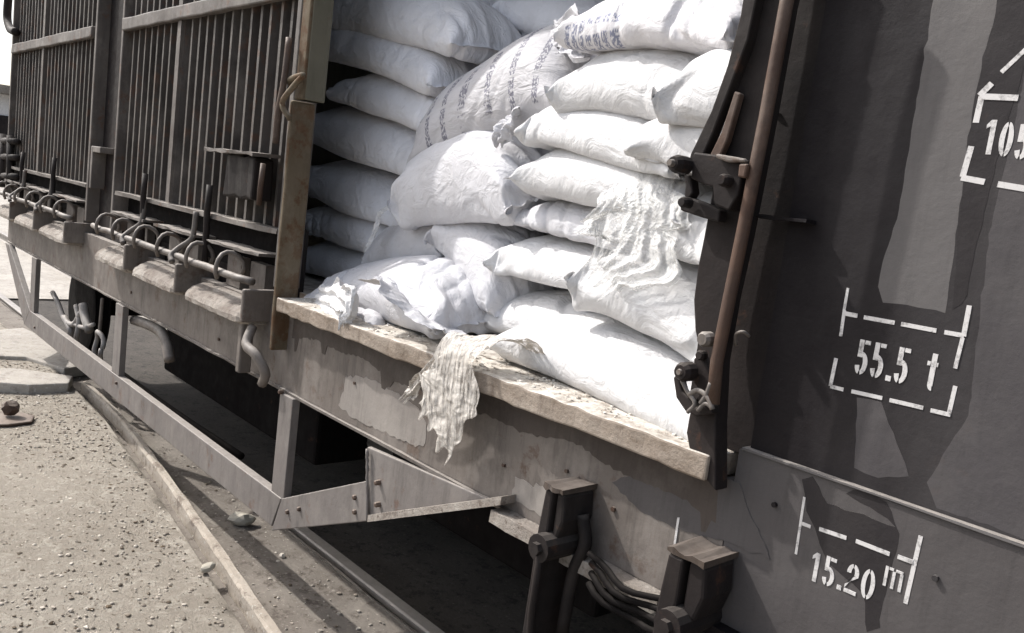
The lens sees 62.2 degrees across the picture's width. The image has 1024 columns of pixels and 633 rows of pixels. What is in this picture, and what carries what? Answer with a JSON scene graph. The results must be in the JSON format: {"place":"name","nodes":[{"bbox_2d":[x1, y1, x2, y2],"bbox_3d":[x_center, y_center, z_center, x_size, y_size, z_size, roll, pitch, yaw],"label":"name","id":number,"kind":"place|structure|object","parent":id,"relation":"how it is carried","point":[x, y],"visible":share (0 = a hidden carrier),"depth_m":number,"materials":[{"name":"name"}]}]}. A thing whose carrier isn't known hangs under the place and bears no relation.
{"place":"outdoors","nodes":[
{"label":"outdoors","id":0,"kind":"place"},
{"bbox_2d":[0,84,9,134],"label":"warehouse","id":1,"kind":"structure","parent":0,"point":[4,101],"depth_m":41.00,"materials":[{"name":"concrete"}]},
{"bbox_2d":[0,115,8,134],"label":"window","id":2,"kind":"structure","parent":1,"relation":"in","point":[3,119],"depth_m":41.06,"materials":[{"name":"glass"}]},
{"bbox_2d":[0,0,13,85],"label":"sky","id":3,"kind":"structure","parent":0,"point":[5,38],"materials":[{"name":"white"}]},
{"bbox_2d":[0,187,70,298],"bbox_3d":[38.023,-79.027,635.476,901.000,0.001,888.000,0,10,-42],"label":"ground","id":4,"kind":"structure","parent":0,"point":[58,283],"depth_m":12.62,"materials":[{"name":"beige concrete"}]},
{"bbox_2d":[0,231,392,455],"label":"running rail","id":5,"kind":"object","parent":4,"relation":"on","point":[4,239],"visible":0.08,"depth_m":13.13,"materials":[{"name":"metal"}]},
{"bbox_2d":[0,0,1023,632],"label":"freight wagon","id":6,"kind":"object","parent":5,"relation":"on","point":[846,456],"visible":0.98,"depth_m":1.98,"materials":[{"name":"grey paint"}]},
{"bbox_2d":[305,241,363,277],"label":"grain sack","id":7,"kind":"object","parent":6,"relation":"on","point":[325,259],"visible":0.15,"depth_m":4.20,"materials":[{"name":"white fabric"}]},
{"bbox_2d":[305,205,387,251],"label":"grain sack","id":8,"kind":"object","parent":7,"relation":"on","point":[327,222],"visible":0.29,"depth_m":4.09,"materials":[{"name":"white fabric"}]},
{"bbox_2d":[308,160,399,226],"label":"grain sack","id":9,"kind":"object","parent":8,"relation":"on","point":[355,189],"visible":0.48,"depth_m":4.02,"materials":[{"name":"white fabric"}]},
{"bbox_2d":[313,106,415,174],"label":"grain sack","id":10,"kind":"object","parent":9,"relation":"on","point":[351,133],"visible":0.46,"depth_m":3.94,"materials":[{"name":"white fabric"}]},
{"bbox_2d":[326,73,434,130],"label":"grain sack","id":11,"kind":"object","parent":10,"relation":"on","point":[375,94],"visible":0.51,"depth_m":3.82,"materials":[{"name":"white fabric"}]},
{"bbox_2d":[328,29,478,97],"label":"grain sack","id":12,"kind":"object","parent":11,"relation":"on","point":[420,70],"visible":0.5,"depth_m":3.69,"materials":[{"name":"white fabric"}]},
{"bbox_2d":[331,0,522,64],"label":"grain sack","id":13,"kind":"object","parent":12,"relation":"on","point":[477,32],"visible":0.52,"depth_m":3.55,"materials":[{"name":"white fabric"}]},
{"bbox_2d":[489,0,604,33],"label":"grain sack","id":14,"kind":"object","parent":13,"relation":"on","point":[527,16],"visible":0.16,"depth_m":3.56,"materials":[{"name":"white fabric"}]},
{"bbox_2d":[482,0,526,35],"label":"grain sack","id":15,"kind":"object","parent":14,"relation":"on","point":[521,33],"visible":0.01,"depth_m":3.88,"materials":[{"name":"white fabric"}]},
{"bbox_2d":[315,277,358,330],"bbox_3d":[-0.706,-0.068,3.324,0.068,0.184,0.504,3,9,-29],"label":"torn cloth","id":16,"kind":"object","parent":6,"relation":"on","point":[339,298],"visible":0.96,"depth_m":3.23,"materials":[{"name":"white fabric"}]},
{"bbox_2d":[308,296,396,325],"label":"grain sack","id":17,"kind":"object","parent":6,"relation":"on","point":[371,316],"visible":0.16,"depth_m":3.21,"materials":[{"name":"white fabric"}]},
{"bbox_2d":[304,255,500,338],"bbox_3d":[-0.412,-0.105,3.447,0.502,0.294,1.143,-9,10,-36],"label":"grain sack","id":18,"kind":"object","parent":17,"relation":"on","point":[437,289],"visible":0.69,"depth_m":3.07,"materials":[{"name":"white fabric"}]},
{"bbox_2d":[361,225,444,263],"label":"grain sack","id":19,"kind":"object","parent":18,"relation":"on","point":[392,241],"visible":0.26,"depth_m":3.57,"materials":[{"name":"white fabric"}]},
{"bbox_2d":[363,206,387,252],"bbox_3d":[-0.560,-0.377,3.588,0.134,0.244,0.029,10,8,17],"label":"torn cloth","id":20,"kind":"object","parent":19,"relation":"attached to","point":[376,225],"visible":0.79,"depth_m":3.59,"materials":[{"name":"white fabric"}]},
{"bbox_2d":[359,275,465,338],"bbox_3d":[-0.371,-0.048,2.940,0.334,0.172,0.554,0,10,-42],"label":"sack flap","id":21,"kind":"object","parent":18,"relation":"hanging from","point":[388,290],"visible":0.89,"depth_m":2.79,"materials":[{"name":"white fabric"}]},
{"bbox_2d":[400,350,451,403],"bbox_3d":[-0.277,0.188,2.742,0.035,0.279,0.303,1,10,-39],"label":"torn rag","id":22,"kind":"object","parent":6,"relation":"hanging from","point":[416,381],"visible":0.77,"depth_m":2.78,"materials":[{"name":"white fabric"}]},
{"bbox_2d":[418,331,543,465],"bbox_3d":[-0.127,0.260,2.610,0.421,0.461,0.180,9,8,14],"label":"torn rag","id":23,"kind":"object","parent":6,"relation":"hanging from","point":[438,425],"visible":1,"depth_m":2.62,"materials":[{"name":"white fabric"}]},
{"bbox_2d":[291,298,687,442],"bbox_3d":[-0.179,0.116,2.839,0.215,0.015,2.121,0,10,-42],"label":"grain","id":24,"kind":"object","parent":6,"relation":"on","point":[551,384],"depth_m":2.58},
{"bbox_2d":[484,290,591,332],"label":"grain sack","id":25,"kind":"object","parent":6,"relation":"on","point":[527,308],"visible":0.24,"depth_m":2.85,"materials":[{"name":"white fabric"}]},
{"bbox_2d":[424,223,567,316],"bbox_3d":[-0.035,-0.264,3.175,0.429,0.226,0.616,-19,38,-21],"label":"grain sack","id":26,"kind":"object","parent":25,"relation":"on","point":[468,248],"visible":0.41,"depth_m":3.04,"materials":[{"name":"white fabric"}]},
{"bbox_2d":[387,131,550,230],"bbox_3d":[-0.110,-0.525,3.228,0.449,0.385,0.826,-19,10,-35],"label":"grain sack","id":27,"kind":"object","parent":26,"relation":"on","point":[459,179],"visible":0.73,"depth_m":3.06,"materials":[{"name":"white fabric"}]},
{"bbox_2d":[406,24,597,163],"bbox_3d":[-0.038,-0.845,3.222,0.266,0.562,1.006,46,-32,-23],"label":"grain sack","id":28,"kind":"object","parent":27,"relation":"on","point":[496,88],"visible":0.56,"depth_m":2.99,"materials":[{"name":"white fabric"}]},
{"bbox_2d":[550,3,591,62],"bbox_3d":[0.182,-0.938,2.823,0.078,0.206,0.289,3,9,-32],"label":"torn cloth","id":29,"kind":"object","parent":28,"relation":"attached to","point":[574,55],"visible":0.29,"depth_m":2.79,"materials":[{"name":"white fabric"}]},
{"bbox_2d":[492,106,520,147],"bbox_3d":[-0.015,-0.645,2.906,0.090,0.148,0.130,0,10,-42],"label":"torn cloth","id":30,"kind":"object","parent":27,"relation":"attached to","point":[501,133],"visible":1,"depth_m":2.88,"materials":[{"name":"white fabric"}]},
{"bbox_2d":[482,234,613,288],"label":"grain sack","id":31,"kind":"object","parent":25,"relation":"on","point":[551,260],"visible":0.35,"depth_m":2.75,"materials":[{"name":"white fabric"}]},
{"bbox_2d":[514,201,670,260],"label":"grain sack","id":32,"kind":"object","parent":31,"relation":"on","point":[572,221],"visible":0.39,"depth_m":2.66,"materials":[{"name":"white fabric"}]},
{"bbox_2d":[505,149,712,227],"bbox_3d":[0.436,-0.415,2.667,0.585,0.264,0.774,1,13,-39],"label":"grain sack","id":33,"kind":"object","parent":32,"relation":"on","point":[555,175],"visible":0.45,"depth_m":2.49,"materials":[{"name":"white fabric"}]},
{"bbox_2d":[512,106,699,182],"bbox_3d":[0.445,-0.558,2.660,0.571,0.236,0.753,1,16,-39],"label":"grain sack","id":34,"kind":"object","parent":33,"relation":"on","point":[606,137],"visible":0.28,"depth_m":2.53,"materials":[{"name":"white fabric"}]},
{"bbox_2d":[544,49,698,120],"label":"grain sack","id":35,"kind":"object","parent":34,"relation":"on","point":[622,82],"visible":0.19,"depth_m":2.46,"materials":[{"name":"white fabric"}]},
{"bbox_2d":[553,0,742,55],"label":"grain sack","id":36,"kind":"object","parent":35,"relation":"on","point":[698,27],"visible":0.33,"depth_m":2.34,"materials":[{"name":"white fabric"}]},
{"bbox_2d":[622,119,721,172],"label":"grain sack","id":37,"kind":"object","parent":34,"relation":"on","point":[655,141],"visible":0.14,"depth_m":2.24,"materials":[{"name":"white fabric"}]},
{"bbox_2d":[651,48,731,129],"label":"grain sack","id":38,"kind":"object","parent":37,"relation":"on","point":[687,95],"visible":0.23,"depth_m":2.14,"materials":[{"name":"white fabric"}]},
{"bbox_2d":[597,194,681,281],"bbox_3d":[0.336,-0.240,2.347,0.408,0.420,0.149,14,10,40],"label":"torn liner","id":39,"kind":"object","parent":33,"relation":"on","point":[672,279],"visible":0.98,"depth_m":2.23,"materials":[{"name":"white fabric"}]},
{"bbox_2d":[484,312,691,440],"bbox_3d":[0.404,0.145,2.535,0.564,0.236,0.973,2,11,-36],"label":"grain sack","id":40,"kind":"object","parent":6,"relation":"on","point":[617,364],"visible":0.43,"depth_m":2.38,"materials":[{"name":"white fabric"}]},
{"bbox_2d":[564,251,698,362],"bbox_3d":[0.559,-0.035,2.432,0.601,0.280,0.631,1,14,-38],"label":"grain sack","id":41,"kind":"object","parent":40,"relation":"on","point":[646,296],"visible":0.34,"depth_m":2.33,"materials":[{"name":"white fabric"}]},
{"bbox_2d":[591,191,712,264],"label":"grain sack","id":42,"kind":"object","parent":41,"relation":"on","point":[682,242],"visible":0.38,"depth_m":2.31,"materials":[{"name":"white fabric"}]},
{"bbox_2d":[0,293,444,632],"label":"running rail","id":43,"kind":"object","parent":4,"relation":"on","point":[398,607],"visible":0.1,"depth_m":4.02,"materials":[{"name":"metal"}]},
{"bbox_2d":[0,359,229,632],"bbox_3d":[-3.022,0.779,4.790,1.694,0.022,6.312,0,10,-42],"label":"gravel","id":44,"kind":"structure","parent":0,"point":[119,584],"depth_m":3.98,"materials":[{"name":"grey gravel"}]},
{"bbox_2d":[0,411,34,426],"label":"steel plate","id":45,"kind":"object","parent":44,"relation":"on","point":[19,418],"visible":0.83,"depth_m":5.41,"materials":[{"name":"grey metal"}]},
{"bbox_2d":[1,401,19,415],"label":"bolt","id":46,"kind":"object","parent":45,"relation":"on","point":[9,408],"visible":1,"depth_m":5.42,"materials":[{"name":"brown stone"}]},
{"bbox_2d":[0,323,244,632],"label":"ground","id":47,"kind":"structure","parent":0,"point":[44,491],"depth_m":3.93,"materials":[{"name":"grey concrete"}]},
{"bbox_2d":[0,368,72,393],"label":"concrete slab","id":48,"kind":"structure","parent":47,"relation":"on","point":[17,381],"depth_m":6.18,"materials":[{"name":"grey concrete"}]},
{"bbox_2d":[200,562,215,572],"bbox_3d":[-1.349,1.114,3.768,0.051,0.035,0.083,15,11,43],"label":"loose stone","id":49,"kind":"object","parent":47,"relation":"on","point":[207,567],"visible":1,"depth_m":3.75,"materials":[{"name":"white stone"}]},
{"bbox_2d":[0,302,411,632],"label":"path","id":50,"kind":"structure","parent":0,"point":[303,559],"depth_m":4.11,"materials":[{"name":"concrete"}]},
{"bbox_2d":[0,328,85,376],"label":"concrete slab","id":51,"kind":"structure","parent":50,"relation":"on","point":[22,344],"depth_m":7.17,"materials":[{"name":"grey concrete"}]},
{"bbox_2d":[81,381,280,632],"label":"curved rail","id":52,"kind":"object","parent":50,"relation":"on","point":[259,619],"visible":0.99,"depth_m":4.27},
{"bbox_2d":[227,511,255,525],"bbox_3d":[-1.419,1.062,4.454,0.127,0.066,0.087,9,8,11],"label":"loose stone","id":53,"kind":"object","parent":50,"relation":"on","point":[239,518],"visible":1,"depth_m":4.43,"materials":[{"name":"grey stone"}]},
{"bbox_2d":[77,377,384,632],"bbox_3d":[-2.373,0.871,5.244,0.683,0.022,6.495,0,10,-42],"label":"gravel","id":54,"kind":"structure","parent":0,"point":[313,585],"depth_m":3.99,"materials":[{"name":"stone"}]},
{"bbox_2d":[8,298,703,632],"bbox_3d":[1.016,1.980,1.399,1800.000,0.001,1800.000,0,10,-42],"label":"ground","id":55,"kind":"structure","parent":0,"point":[443,578],"depth_m":4.83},
{"bbox_2d":[0,301,417,632],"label":"concrete edge","id":56,"kind":"object","parent":55,"relation":"on","point":[386,610],"visible":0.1,"depth_m":4.00,"materials":[{"name":"grey concrete"}]}
]}

